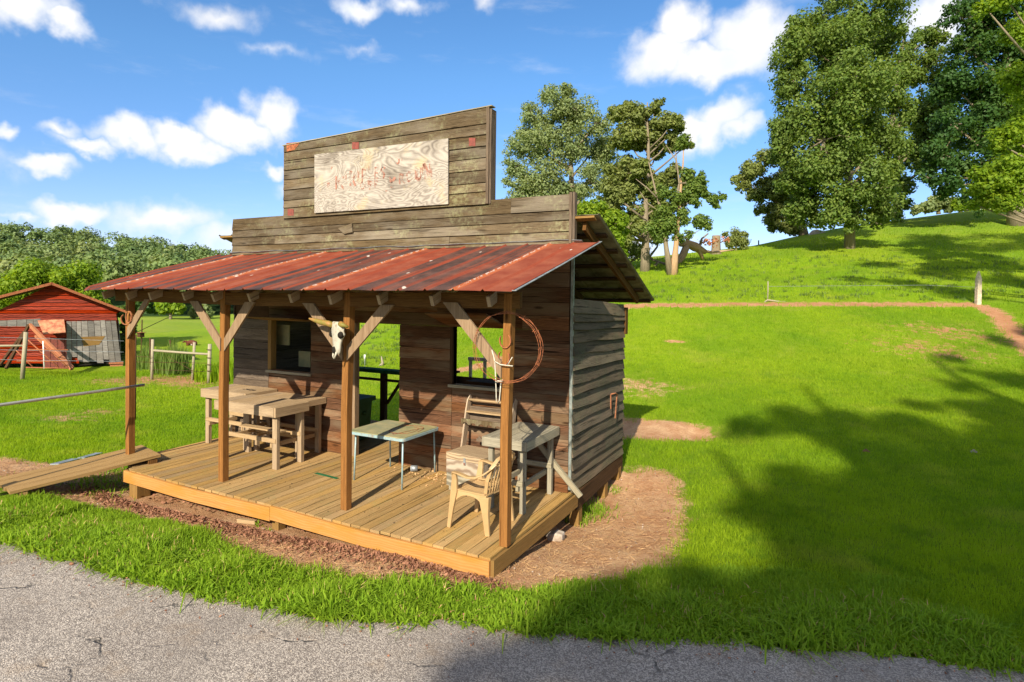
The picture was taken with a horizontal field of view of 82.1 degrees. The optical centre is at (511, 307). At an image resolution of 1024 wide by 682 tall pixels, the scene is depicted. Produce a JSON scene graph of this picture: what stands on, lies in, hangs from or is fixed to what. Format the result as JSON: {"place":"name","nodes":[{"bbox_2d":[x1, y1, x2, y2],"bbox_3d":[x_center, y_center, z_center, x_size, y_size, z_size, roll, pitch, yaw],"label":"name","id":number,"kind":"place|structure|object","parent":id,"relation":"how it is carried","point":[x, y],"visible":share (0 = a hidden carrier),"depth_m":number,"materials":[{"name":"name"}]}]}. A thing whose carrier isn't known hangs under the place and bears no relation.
{"place":"outdoors","nodes":[
{"label":"outdoors","id":0,"kind":"place"},
{"bbox_2d":[0,369,232,502],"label":"lawn grass","id":1,"kind":"structure","parent":0,"point":[68,446],"depth_m":14.12,"materials":[{"name":"green plant"}]},
{"bbox_2d":[137,320,145,353],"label":"bird house","id":2,"kind":"structure","parent":0,"point":[140,334],"depth_m":26.98,"materials":[{"name":"brown wood"}]},
{"bbox_2d":[0,0,1017,257],"label":"sky","id":3,"kind":"structure","parent":0,"point":[172,120],"materials":[{"name":"blue"}]},
{"bbox_2d":[0,208,1023,667],"bbox_3d":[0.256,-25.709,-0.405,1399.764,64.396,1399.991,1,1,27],"label":"ground","id":4,"kind":"structure","parent":0,"point":[184,326],"depth_m":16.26,"materials":[{"name":"green plant"}]},
{"bbox_2d":[0,332,22,365],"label":"leaning timber","id":5,"kind":"object","parent":4,"relation":"on","point":[8,353],"visible":0.83,"depth_m":23.73,"materials":[{"name":"brown wood"}]},
{"bbox_2d":[4,324,28,368],"bbox_3d":[-20.212,1.552,24.050,0.090,1.733,1.418,1,1,-7],"label":"leaning timber","id":6,"kind":"object","parent":4,"relation":"on","point":[14,352],"visible":0.71,"depth_m":23.90,"materials":[{"name":"brown wood"}]},
{"bbox_2d":[20,332,27,379],"bbox_3d":[-17.426,1.736,21.003,0.259,1.768,0.132,0,1,-11],"label":"fence post","id":7,"kind":"object","parent":4,"relation":"on","point":[24,355],"visible":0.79,"depth_m":20.95,"materials":[{"name":"brown wood"}]},
{"bbox_2d":[0,345,21,346],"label":"fence rail","id":8,"kind":"object","parent":7,"relation":"attached to","point":[10,345],"visible":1,"depth_m":20.97,"materials":[{"name":"brown wood"}]},
{"bbox_2d":[0,337,123,361],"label":"fence wire","id":9,"kind":"object","parent":7,"relation":"attached to","point":[60,360],"visible":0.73,"depth_m":21.50,"materials":[{"name":"metal"}]},
{"bbox_2d":[16,337,68,368],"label":"tube gate","id":10,"kind":"structure","parent":4,"relation":"on","point":[44,356],"depth_m":22.98,"materials":[{"name":"metal"}]},
{"bbox_2d":[29,323,73,368],"bbox_3d":[-18.870,1.552,24.050,3.150,1.763,0.090,1,1,25],"label":"leaning timber","id":11,"kind":"object","parent":4,"relation":"on","point":[35,330],"visible":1,"depth_m":24.19,"materials":[{"name":"orange wood"}]},
{"bbox_2d":[34,335,72,369],"bbox_3d":[-18.605,1.786,23.850,2.850,1.291,0.090,1,1,28],"label":"leaning timber","id":12,"kind":"object","parent":4,"relation":"on","point":[62,359],"visible":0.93,"depth_m":23.68,"materials":[{"name":"orange wood"}]},
{"bbox_2d":[0,256,111,309],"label":"tree","id":13,"kind":"object","parent":4,"relation":"on","point":[79,278],"visible":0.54,"depth_m":36.36,"materials":[{"name":"green plant"}]},
{"bbox_2d":[0,282,125,367],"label":"red barn","id":14,"kind":"structure","parent":4,"relation":"on","point":[57,316],"depth_m":26.18,"materials":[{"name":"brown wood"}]},
{"bbox_2d":[43,337,70,367],"bbox_3d":[-20.135,1.902,26.039,0.990,1.693,0.070,0,1,-37],"label":"barn door","id":15,"kind":"structure","parent":14,"relation":"in","point":[58,343],"depth_m":26.00,"materials":[{"name":"red wood"}]},
{"bbox_2d":[50,458,79,464],"bbox_3d":[-7.347,2.527,9.677,0.140,0.074,0.515,1,1,-4],"label":"metal sheet","id":16,"kind":"object","parent":4,"relation":"on","point":[65,461],"visible":0.86,"depth_m":9.63,"materials":[{"name":"silver metal"}]},
{"bbox_2d":[0,384,144,406],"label":"hitching rail","id":17,"kind":"object","parent":4,"relation":"on","point":[66,395],"visible":1,"depth_m":8.07,"materials":[{"name":"metal"}]},
{"bbox_2d":[0,445,160,497],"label":"plank ramp","id":18,"kind":"structure","parent":4,"relation":"on","point":[20,483],"depth_m":8.39,"materials":[{"name":"brown wood"}]},
{"bbox_2d":[78,453,102,458],"bbox_3d":[-7.369,2.578,10.275,0.120,0.066,0.498,1,1,-5],"label":"metal sheet","id":19,"kind":"object","parent":4,"relation":"on","point":[89,455],"visible":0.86,"depth_m":10.23,"materials":[{"name":"silver metal"}]},
{"bbox_2d":[38,467,153,500],"bbox_3d":[-6.129,2.573,8.996,1.766,0.416,2.299,1,1,6],"label":"grass tuft","id":20,"kind":"object","parent":4,"relation":"on","point":[94,477],"visible":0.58,"depth_m":8.79,"materials":[{"name":"green plant"}]},
{"bbox_2d":[0,220,231,297],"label":"wood","id":21,"kind":"object","parent":4,"relation":"on","point":[125,256],"visible":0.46,"depth_m":242.65,"materials":[{"name":"green plant"}]},
{"bbox_2d":[116,305,137,359],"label":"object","id":22,"kind":"object","parent":4,"relation":"on","point":[122,327],"visible":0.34,"depth_m":32.71,"materials":[{"name":"green plant"}]},
{"bbox_2d":[135,335,136,419],"bbox_3d":[-8.970,1.657,14.008,0.033,2.048,0.054,1,1,-8],"label":"garden stake","id":23,"kind":"object","parent":4,"relation":"on","point":[135,372],"visible":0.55,"depth_m":14.00,"materials":[{"name":"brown wood"}]},
{"bbox_2d":[125,302,157,316],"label":"valley tree","id":24,"kind":"object","parent":4,"relation":"on","point":[150,309],"visible":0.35,"depth_m":139.27,"materials":[{"name":"green plant"}]},
{"bbox_2d":[136,340,160,370],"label":"tall weeds","id":25,"kind":"object","parent":4,"relation":"on","point":[142,363],"visible":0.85,"depth_m":25.20,"materials":[{"name":"green plant"}]},
{"bbox_2d":[149,338,150,369],"bbox_3d":[-14.759,1.932,24.001,0.109,1.417,0.071,1,1,27],"label":"fence post","id":26,"kind":"object","parent":4,"relation":"on","point":[150,351],"visible":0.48,"depth_m":23.97,"materials":[{"name":"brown wood"}]},
{"bbox_2d":[150,339,153,379],"bbox_3d":[-12.846,1.865,21.001,0.102,1.497,0.121,1,1,27],"label":"fence post","id":27,"kind":"object","parent":4,"relation":"on","point":[152,361],"visible":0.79,"depth_m":20.96,"materials":[{"name":"brown wood"}]},
{"bbox_2d":[136,349,211,371],"bbox_3d":[-11.864,1.822,20.834,3.202,0.851,0.459,1,1,13],"label":"fence wire","id":28,"kind":"object","parent":27,"relation":"attached to","point":[179,363],"visible":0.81,"depth_m":20.89,"materials":[{"name":"grey metal"}]},
{"bbox_2d":[153,349,207,354],"bbox_3d":[-11.672,1.561,20.857,2.281,0.144,0.297,1,1,13],"label":"fence rail","id":29,"kind":"object","parent":27,"relation":"attached to","point":[179,352],"visible":1,"depth_m":20.96,"materials":[{"name":"brown wood"}]},
{"bbox_2d":[145,337,192,375],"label":"tall weeds","id":30,"kind":"object","parent":4,"relation":"on","point":[167,368],"visible":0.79,"depth_m":22.58,"materials":[{"name":"green plant"}]},
{"bbox_2d":[153,302,187,318],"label":"valley tree","id":31,"kind":"object","parent":4,"relation":"on","point":[169,309],"visible":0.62,"depth_m":131.08,"materials":[{"name":"green plant"}]},
{"bbox_2d":[182,340,196,345],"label":"calf","id":32,"kind":"object","parent":4,"relation":"on","point":[189,342],"visible":0.9,"depth_m":41.85},
{"bbox_2d":[191,342,195,379],"bbox_3d":[-11.376,1.926,21.002,0.155,1.410,0.090,0,1,-18],"label":"fence post","id":33,"kind":"object","parent":4,"relation":"on","point":[193,360],"visible":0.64,"depth_m":20.97,"materials":[{"name":"brown wood"}]},
{"bbox_2d":[187,304,214,318],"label":"valley tree","id":34,"kind":"object","parent":4,"relation":"on","point":[193,314],"visible":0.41,"depth_m":137.47,"materials":[{"name":"green plant"}]},
{"bbox_2d":[207,344,211,382],"bbox_3d":[-10.503,1.952,20.402,0.160,1.412,0.125,0,1,-35],"label":"fence post","id":35,"kind":"object","parent":4,"relation":"on","point":[209,362],"visible":0.79,"depth_m":20.35,"materials":[{"name":"brown wood"}]},
{"bbox_2d":[191,358,233,383],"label":"tall weeds","id":36,"kind":"object","parent":4,"relation":"on","point":[202,376],"visible":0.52,"depth_m":20.87,"materials":[{"name":"green plant"}]},
{"bbox_2d":[237,518,256,524],"bbox_3d":[-3.348,2.694,7.429,0.263,0.045,0.050,1,1,14],"label":"scrap board","id":37,"kind":"object","parent":4,"relation":"on","point":[246,521],"visible":1,"depth_m":7.41,"materials":[{"name":"brown wood"}]},
{"bbox_2d":[91,467,411,541],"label":"leaf litter","id":38,"kind":"object","parent":4,"relation":"on","point":[167,501],"visible":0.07,"depth_m":8.33,"materials":[{"name":"brown plant"}]},
{"bbox_2d":[45,485,508,600],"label":"leaf litter","id":39,"kind":"object","parent":4,"relation":"on","point":[340,547],"visible":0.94,"depth_m":6.58,"materials":[{"name":"brown plant"}]},
{"bbox_2d":[4,463,682,581],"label":"dirt pebbles","id":40,"kind":"object","parent":4,"relation":"on","point":[396,568],"visible":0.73,"depth_m":7.39,"materials":[{"name":"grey stone"}]},
{"bbox_2d":[0,457,687,590],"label":"dry straw","id":41,"kind":"object","parent":4,"relation":"on","point":[290,545],"visible":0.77,"depth_m":6.85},
{"bbox_2d":[84,105,654,577],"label":"wooden shack","id":42,"kind":"structure","parent":4,"relation":"on","point":[560,273],"depth_m":8.17,"materials":[{"name":"brown wood"}]},
{"bbox_2d":[125,311,131,322],"bbox_3d":[-5.783,0.134,8.874,0.156,0.179,0.018,1,1,27],"label":"horseshoe","id":43,"kind":"object","parent":42,"relation":"attached to","point":[126,316],"visible":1,"depth_m":8.88,"materials":[{"name":"orange metal"}]},
{"bbox_2d":[201,384,276,449],"bbox_3d":[-4.691,1.853,10.102,1.126,0.944,0.652,1,1,27],"label":"work table","id":44,"kind":"object","parent":42,"relation":"on","point":[209,393],"visible":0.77,"depth_m":10.06,"materials":[{"name":"brown wood"}]},
{"bbox_2d":[214,394,308,469],"bbox_3d":[-3.873,1.890,9.088,1.346,0.924,0.652,1,1,27],"label":"work table","id":45,"kind":"object","parent":42,"relation":"on","point":[275,409],"visible":0.83,"depth_m":8.89,"materials":[{"name":"brown wood"}]},
{"bbox_2d":[239,424,285,432],"bbox_3d":[-3.872,1.865,9.122,0.900,0.025,0.120,1,1,27],"label":"loose board","id":46,"kind":"object","parent":45,"relation":"on","point":[257,427],"visible":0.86,"depth_m":9.12,"materials":[{"name":"brown wood"}]},
{"bbox_2d":[247,317,311,375],"bbox_3d":[-3.872,0.637,9.841,1.060,0.977,0.600,1,1,27],"label":"window frame","id":47,"kind":"structure","parent":42,"relation":"in","point":[271,321],"depth_m":10.20,"materials":[{"name":"brown wood"}]},
{"bbox_2d":[276,324,289,344],"bbox_3d":[-4.075,0.477,10.470,0.320,0.360,0.020,1,1,27],"label":"square board","id":48,"kind":"object","parent":42,"relation":"hanging from","point":[282,334],"visible":1,"depth_m":10.46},
{"bbox_2d":[253,392,325,457],"bbox_3d":[-3.678,1.899,9.623,1.126,0.894,0.602,1,1,27],"label":"work table","id":49,"kind":"object","parent":42,"relation":"on","point":[317,402],"visible":0.47,"depth_m":9.57,"materials":[{"name":"brown wood"}]},
{"bbox_2d":[299,351,310,366],"bbox_3d":[-3.704,0.911,10.509,0.280,0.280,0.020,1,1,27],"label":"square board","id":50,"kind":"object","parent":42,"relation":"in","point":[304,358],"visible":1,"depth_m":10.50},
{"bbox_2d":[314,472,337,478],"bbox_3d":[-2.629,2.375,8.334,0.452,0.004,0.055,1,1,32],"label":"green strip","id":51,"kind":"object","parent":42,"relation":"on","point":[326,475],"visible":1,"depth_m":8.33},
{"bbox_2d":[309,318,348,358],"bbox_3d":[-2.116,0.354,6.870,0.595,0.468,0.173,1,1,27],"label":"cow skull","id":52,"kind":"object","parent":42,"relation":"attached to","point":[337,333],"visible":1,"depth_m":6.78},
{"bbox_2d":[359,394,375,439],"bbox_3d":[-2.738,1.944,10.441,0.559,0.740,0.520,1,1,27],"label":"trash bin","id":53,"kind":"object","parent":42,"relation":"on","point":[365,403],"visible":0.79,"depth_m":10.39,"materials":[{"name":"green plastic"}]},
{"bbox_2d":[359,366,399,420],"bbox_3d":[-2.561,1.785,11.978,2.030,1.069,0.260,1,1,27],"label":"counter","id":54,"kind":"object","parent":42,"relation":"on","point":[383,379],"visible":0.31,"depth_m":11.94,"materials":[{"name":"brown wood"}]},
{"bbox_2d":[314,138,448,212],"bbox_3d":[-2.064,-1.994,9.001,2.600,0.965,0.022,1,1,27],"label":"sign board","id":55,"kind":"object","parent":42,"relation":"attached to","point":[414,174],"visible":1,"depth_m":8.94,"materials":[{"name":"brown wood"}]},
{"bbox_2d":[352,420,437,489],"bbox_3d":[-1.646,2.042,8.309,0.980,0.702,0.927,1,1,27],"label":"folding table","id":56,"kind":"object","parent":42,"relation":"on","point":[380,429],"visible":0.84,"depth_m":8.16,"materials":[{"name":"beige paint"}]},
{"bbox_2d":[389,425,423,433],"bbox_3d":[-1.473,1.688,8.194,0.502,0.013,0.457,0,1,-26],"label":"wire loop","id":57,"kind":"object","parent":56,"relation":"on","point":[406,431],"visible":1,"depth_m":8.17,"materials":[{"name":"metal"}]},
{"bbox_2d":[411,465,417,471],"bbox_3d":[-1.433,2.346,8.601,0.102,0.090,0.088,1,1,-5],"label":"tin can","id":58,"kind":"object","parent":42,"relation":"on","point":[414,468],"visible":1,"depth_m":8.57,"materials":[{"name":"metal"}]},
{"bbox_2d":[425,312,502,391],"bbox_3d":[-0.601,0.606,8.076,0.970,1.097,0.760,1,1,27],"label":"window frame","id":59,"kind":"structure","parent":42,"relation":"in","point":[446,318],"depth_m":8.22,"materials":[{"name":"brown wood"}]},
{"bbox_2d":[383,464,548,495],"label":"porch litter","id":60,"kind":"object","parent":42,"relation":"on","point":[428,477],"visible":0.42,"depth_m":8.34,"materials":[{"name":"plant"}]},
{"bbox_2d":[446,445,499,489],"bbox_3d":[-0.506,2.164,7.853,0.612,0.499,0.470,1,1,32],"label":"wooden chest","id":61,"kind":"object","parent":42,"relation":"on","point":[465,459],"visible":0.48,"depth_m":7.74,"materials":[{"name":"grey wood"}]},
{"bbox_2d":[447,451,515,536],"bbox_3d":[-0.301,2.004,6.613,0.658,0.875,0.635,1,1,27],"label":"plastic chair","id":62,"kind":"object","parent":42,"relation":"on","point":[479,487],"visible":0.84,"depth_m":6.47,"materials":[{"name":"beige plastic"}]},
{"bbox_2d":[465,379,501,386],"bbox_3d":[-0.394,1.845,10.594,0.830,1.050,0.370,1,1,27],"label":"wooden crate","id":63,"kind":"object","parent":42,"relation":"on","point":[484,382],"visible":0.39,"depth_m":10.54,"materials":[{"name":"brown wood"}]},
{"bbox_2d":[460,394,516,446],"bbox_3d":[-0.348,1.817,8.025,0.770,1.179,0.386,1,1,27],"label":"tool rack","id":64,"kind":"object","parent":42,"relation":"on","point":[483,416],"visible":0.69,"depth_m":8.15,"materials":[{"name":"brown wood"}]},
{"bbox_2d":[492,350,512,403],"bbox_3d":[-0.108,0.706,5.975,0.257,0.553,0.027,1,1,30],"label":"bent wire hook","id":65,"kind":"object","parent":42,"relation":"attached to","point":[498,380],"visible":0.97,"depth_m":5.99,"materials":[{"name":"white metal"}]},
{"bbox_2d":[498,351,509,364],"bbox_3d":[-0.082,0.511,5.990,0.134,0.135,0.018,1,1,27],"label":"horseshoe","id":66,"kind":"object","parent":42,"relation":"attached to","point":[508,359],"visible":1,"depth_m":5.97,"materials":[{"name":"metal"}]},
{"bbox_2d":[499,335,511,347],"bbox_3d":[-0.069,0.340,5.981,0.134,0.139,0.018,1,1,27],"label":"horseshoe","id":67,"kind":"object","parent":42,"relation":"attached to","point":[501,344],"visible":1,"depth_m":5.97,"materials":[{"name":"metal"}]},
{"bbox_2d":[472,310,543,383],"bbox_3d":[-0.058,0.390,5.891,0.800,0.739,0.086,1,1,26],"label":"barbed wire coil","id":68,"kind":"object","parent":42,"relation":"hanging from","point":[478,329],"visible":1,"depth_m":5.87,"materials":[{"name":"metal"}]},
{"bbox_2d":[482,422,582,514],"bbox_3d":[0.276,2.005,7.355,0.935,0.904,1.027,1,1,27],"label":"work table","id":69,"kind":"object","parent":42,"relation":"on","point":[526,437],"visible":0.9,"depth_m":7.32,"materials":[{"name":"grey wood"}]},
{"bbox_2d":[610,393,617,417],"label":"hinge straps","id":70,"kind":"object","parent":42,"relation":"hanging from","point":[611,402],"visible":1,"depth_m":9.09,"materials":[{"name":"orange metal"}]},
{"bbox_2d":[359,329,530,420],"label":"grass behind","id":71,"kind":"structure","parent":4,"relation":"on","point":[395,367],"depth_m":19.90,"materials":[{"name":"green plant"}]},
{"bbox_2d":[468,356,501,378],"bbox_3d":[-0.593,1.677,12.733,0.800,1.934,0.100,1,1,27],"label":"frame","id":72,"kind":"object","parent":4,"relation":"on","point":[483,359],"visible":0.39,"depth_m":12.72,"materials":[{"name":"paint"}]},
{"bbox_2d":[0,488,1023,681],"bbox_3d":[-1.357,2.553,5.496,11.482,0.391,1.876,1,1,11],"label":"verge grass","id":73,"kind":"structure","parent":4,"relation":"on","point":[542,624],"depth_m":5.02,"materials":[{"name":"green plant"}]},
{"bbox_2d":[546,530,564,541],"bbox_3d":[0.539,2.836,7.300,0.220,0.133,0.163,1,1,27],"label":"stone block","id":74,"kind":"object","parent":4,"relation":"on","point":[557,535],"depth_m":7.24,"materials":[{"name":"grey stone"}]},
{"bbox_2d":[499,82,618,203],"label":"hillside tree","id":75,"kind":"object","parent":4,"relation":"on","point":[570,112],"visible":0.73,"depth_m":46.59,"materials":[{"name":"green plant"}]},
{"bbox_2d":[565,514,597,527],"bbox_3d":[0.904,2.894,8.135,0.495,0.151,0.472,2,1,43],"label":"grass tuft","id":76,"kind":"object","parent":4,"relation":"on","point":[583,522],"visible":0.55,"depth_m":8.06,"materials":[{"name":"green plant"}]},
{"bbox_2d":[554,495,627,523],"bbox_3d":[1.260,2.862,8.453,1.085,0.214,1.145,1,1,27],"label":"grass tuft","id":77,"kind":"object","parent":4,"relation":"on","point":[596,512],"visible":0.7,"depth_m":8.40,"materials":[{"name":"green plant"}]},
{"bbox_2d":[577,198,630,256],"bbox_3d":[4.312,-2.968,30.089,4.248,5.222,2.648,0,1,-20],"label":"young tree","id":78,"kind":"object","parent":4,"relation":"on","point":[615,220],"visible":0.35,"depth_m":29.53,"materials":[{"name":"green plant"}]},
{"bbox_2d":[609,485,626,494],"bbox_3d":[1.579,2.837,9.194,0.405,0.118,0.362,1,1,27],"label":"grass tuft","id":79,"kind":"object","parent":4,"relation":"on","point":[612,488],"visible":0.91,"depth_m":9.21,"materials":[{"name":"plant"}]},
{"bbox_2d":[596,97,695,271],"bbox_3d":[8.642,-8.097,39.301,6.583,11.796,4.622,0,1,-12],"label":"hillside tree","id":80,"kind":"object","parent":4,"relation":"on","point":[640,131],"visible":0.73,"depth_m":38.64,"materials":[{"name":"green plant"}]},
{"bbox_2d":[626,233,733,265],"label":"fallen tree","id":81,"kind":"object","parent":4,"relation":"on","point":[634,249],"visible":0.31,"depth_m":40.84,"materials":[{"name":"grey wood"}]},
{"bbox_2d":[636,133,727,274],"bbox_3d":[10.373,-6.226,36.058,5.650,8.903,1.901,1,1,0],"label":"hillside tree","id":82,"kind":"object","parent":4,"relation":"on","point":[666,221],"visible":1,"depth_m":35.80,"materials":[{"name":"green plant"}]},
{"bbox_2d":[360,253,1023,364],"bbox_3d":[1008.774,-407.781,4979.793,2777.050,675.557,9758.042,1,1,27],"label":"pasture weeds","id":83,"kind":"object","parent":4,"relation":"on","point":[762,288],"visible":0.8,"depth_m":29.27,"materials":[{"name":"green plant"}]},
{"bbox_2d":[384,217,1023,354],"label":"pasture tufts","id":84,"kind":"object","parent":4,"relation":"on","point":[843,260],"visible":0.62,"depth_m":32.71,"materials":[{"name":"green plant"}]},
{"bbox_2d":[710,235,721,254],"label":"tree stump","id":85,"kind":"object","parent":4,"relation":"on","point":[718,244],"visible":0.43,"depth_m":44.94,"materials":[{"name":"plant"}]},
{"bbox_2d":[720,226,751,250],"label":"ridge bush","id":86,"kind":"object","parent":4,"relation":"on","point":[738,238],"visible":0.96,"depth_m":46.36,"materials":[{"name":"green plant"}]},
{"bbox_2d":[730,144,808,235],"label":"tree","id":87,"kind":"object","parent":4,"relation":"on","point":[746,176],"visible":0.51,"depth_m":53.62,"materials":[{"name":"green plant"}]},
{"bbox_2d":[808,229,824,234],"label":"grey boulder","id":88,"kind":"object","parent":4,"relation":"on","point":[812,232],"visible":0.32,"depth_m":51.62,"materials":[{"name":"stone"}]},
{"bbox_2d":[764,0,923,248],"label":"tree","id":89,"kind":"object","parent":4,"relation":"on","point":[847,128],"visible":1,"depth_m":39.02,"materials":[{"name":"green plant"}]},
{"bbox_2d":[871,22,965,224],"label":"tree","id":90,"kind":"object","parent":4,"relation":"on","point":[933,37],"visible":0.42,"depth_m":51.93,"materials":[{"name":"green plant"}]},
{"bbox_2d":[910,195,955,216],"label":"distant tree","id":91,"kind":"object","parent":4,"relation":"on","point":[929,205],"visible":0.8,"depth_m":74.62,"materials":[{"name":"green plant"}]},
{"bbox_2d":[949,198,968,211],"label":"distant tree","id":92,"kind":"object","parent":4,"relation":"on","point":[954,205],"visible":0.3,"depth_m":71.77,"materials":[{"name":"green plant"}]},
{"bbox_2d":[914,0,1023,225],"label":"tree","id":93,"kind":"object","parent":4,"relation":"on","point":[986,109],"visible":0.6,"depth_m":43.53,"materials":[{"name":"green plant"}]},
{"bbox_2d":[974,271,981,304],"bbox_3d":[19.286,-0.792,24.320,0.170,1.477,0.150,1,1,0],"label":"pointed post","id":94,"kind":"object","parent":4,"relation":"on","point":[978,289],"visible":0.83,"depth_m":24.25,"materials":[{"name":"paint"}]},
{"bbox_2d":[768,285,963,286],"bbox_3d":[15.123,-0.943,25.104,8.435,0.157,0.904,1,1,5],"label":"fence wire","id":95,"kind":"object","parent":94,"relation":"attached to","point":[891,285],"visible":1,"depth_m":25.21,"materials":[{"name":"metal"}]},
{"bbox_2d":[962,0,1023,222],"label":"tree","id":96,"kind":"object","parent":4,"relation":"on","point":[999,185],"visible":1,"depth_m":26.73,"materials":[{"name":"green plant"}]},
{"bbox_2d":[0,543,1023,681],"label":"road","id":97,"kind":"structure","parent":0,"point":[79,639],"depth_m":4.47,"materials":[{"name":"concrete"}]},
{"bbox_2d":[0,546,1022,681],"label":"road edge litter","id":98,"kind":"object","parent":97,"relation":"on","point":[476,620],"visible":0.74,"depth_m":4.69,"materials":[{"name":"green plant"}]}
]}

